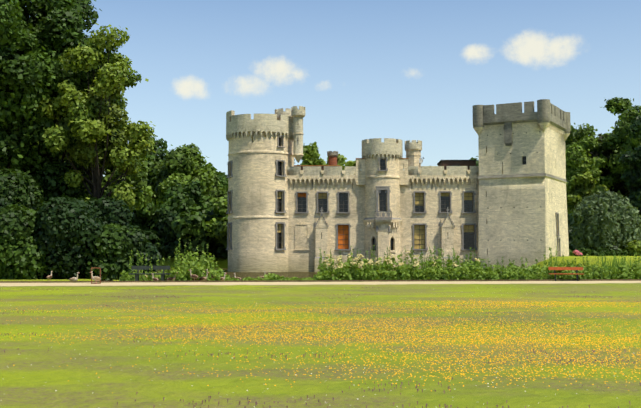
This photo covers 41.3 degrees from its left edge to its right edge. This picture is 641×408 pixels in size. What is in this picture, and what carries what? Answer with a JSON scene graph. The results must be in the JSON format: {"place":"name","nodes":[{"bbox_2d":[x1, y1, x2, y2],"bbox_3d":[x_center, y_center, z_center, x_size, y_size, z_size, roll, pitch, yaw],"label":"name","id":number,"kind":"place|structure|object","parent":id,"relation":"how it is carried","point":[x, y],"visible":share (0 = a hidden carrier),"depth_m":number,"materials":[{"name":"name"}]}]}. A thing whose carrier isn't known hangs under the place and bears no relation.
{"place":"outdoors","nodes":[
{"label":"outdoors","id":0,"kind":"place"},
{"bbox_2d":[0,255,640,407],"bbox_3d":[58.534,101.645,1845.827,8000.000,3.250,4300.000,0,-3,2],"label":"meadow ground","id":1,"kind":"structure","parent":0,"point":[35,376],"depth_m":17.33,"materials":[{"name":"green plant"}]},
{"bbox_2d":[67,272,78,280],"bbox_3d":[-15.175,4.489,52.305,0.843,0.599,0.309,0,-3,2],"label":"goose","id":2,"kind":"object","parent":1,"relation":"on","point":[73,279],"visible":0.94,"depth_m":52.20,"materials":[{"name":"brown"}]},
{"bbox_2d":[129,266,170,280],"bbox_3d":[-10.645,4.355,53.202,2.500,0.982,0.582,0,-3,-1],"label":"bench","id":3,"kind":"object","parent":1,"relation":"on","point":[138,268],"visible":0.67,"depth_m":53.39,"materials":[{"name":"brown wood"}]},
{"bbox_2d":[167,275,175,280],"bbox_3d":[-9.261,4.505,52.699,0.869,0.611,0.292,1,-3,-13],"label":"goose","id":4,"kind":"object","parent":1,"relation":"on","point":[172,278],"visible":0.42,"depth_m":52.60,"materials":[{"name":"brown"}]},
{"bbox_2d":[189,270,198,280],"bbox_3d":[-7.784,4.439,52.656,0.810,0.756,0.298,0,-3,2],"label":"goose","id":5,"kind":"object","parent":1,"relation":"on","point":[194,276],"visible":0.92,"depth_m":52.59,"materials":[{"name":"brown"}]},
{"bbox_2d":[200,272,208,280],"bbox_3d":[-7.260,4.506,52.849,0.885,0.622,0.298,-2,-4,37],"label":"goose","id":6,"kind":"object","parent":1,"relation":"on","point":[203,278],"visible":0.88,"depth_m":52.69,"materials":[{"name":"brown"}]},
{"bbox_2d":[0,0,640,280],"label":"trees","id":7,"kind":"object","parent":1,"relation":"on","point":[58,223],"visible":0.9,"depth_m":65.85,"materials":[{"name":"green plant"}]},
{"bbox_2d":[0,286,640,407],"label":"meadow flowers","id":8,"kind":"object","parent":1,"relation":"on","point":[509,336],"visible":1,"depth_m":18.97,"materials":[{"name":"yellow plant"}]},
{"bbox_2d":[226,106,478,271],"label":"castle","id":9,"kind":"structure","parent":1,"relation":"on","point":[285,213],"depth_m":118.39,"materials":[{"name":"beige stone"}]},
{"bbox_2d":[119,238,640,280],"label":"shrubs","id":10,"kind":"object","parent":1,"relation":"on","point":[435,269],"visible":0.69,"depth_m":54.94,"materials":[{"name":"green plant"}]},
{"bbox_2d":[472,99,570,271],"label":"tower","id":11,"kind":"structure","parent":1,"relation":"on","point":[522,204],"depth_m":115.17,"materials":[{"name":"beige stone"}]},
{"bbox_2d":[0,279,640,285],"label":"gravel path","id":12,"kind":"structure","parent":0,"point":[251,282],"depth_m":51.56,"materials":[{"name":"beige gravel"}]},
{"bbox_2d":[91,271,100,280],"bbox_3d":[-13.005,4.274,49.441,0.803,0.740,0.270,1,-3,-13],"label":"goose","id":13,"kind":"object","parent":12,"relation":"on","point":[95,278],"visible":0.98,"depth_m":49.34,"materials":[{"name":"brown"}]},
{"bbox_2d":[91,267,100,283],"bbox_3d":[-13.145,4.191,49.843,0.560,0.950,0.060,0,-3,-8],"label":"wooden frame","id":14,"kind":"object","parent":12,"relation":"on","point":[100,275],"visible":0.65,"depth_m":49.82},
{"bbox_2d":[548,266,582,280],"bbox_3d":[15.688,4.449,54.358,2.150,0.918,0.611,-1,-3,10],"label":"bench","id":15,"kind":"object","parent":12,"relation":"on","point":[554,268],"visible":0.96,"depth_m":54.50,"materials":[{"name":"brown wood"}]},
{"bbox_2d":[158,268,499,278],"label":"moat water","id":16,"kind":"structure","parent":0,"point":[242,275],"depth_m":106.14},
{"bbox_2d":[25,0,640,175],"label":"sky","id":17,"kind":"structure","parent":0,"point":[359,70],"materials":[{"name":"blue"}]}
]}

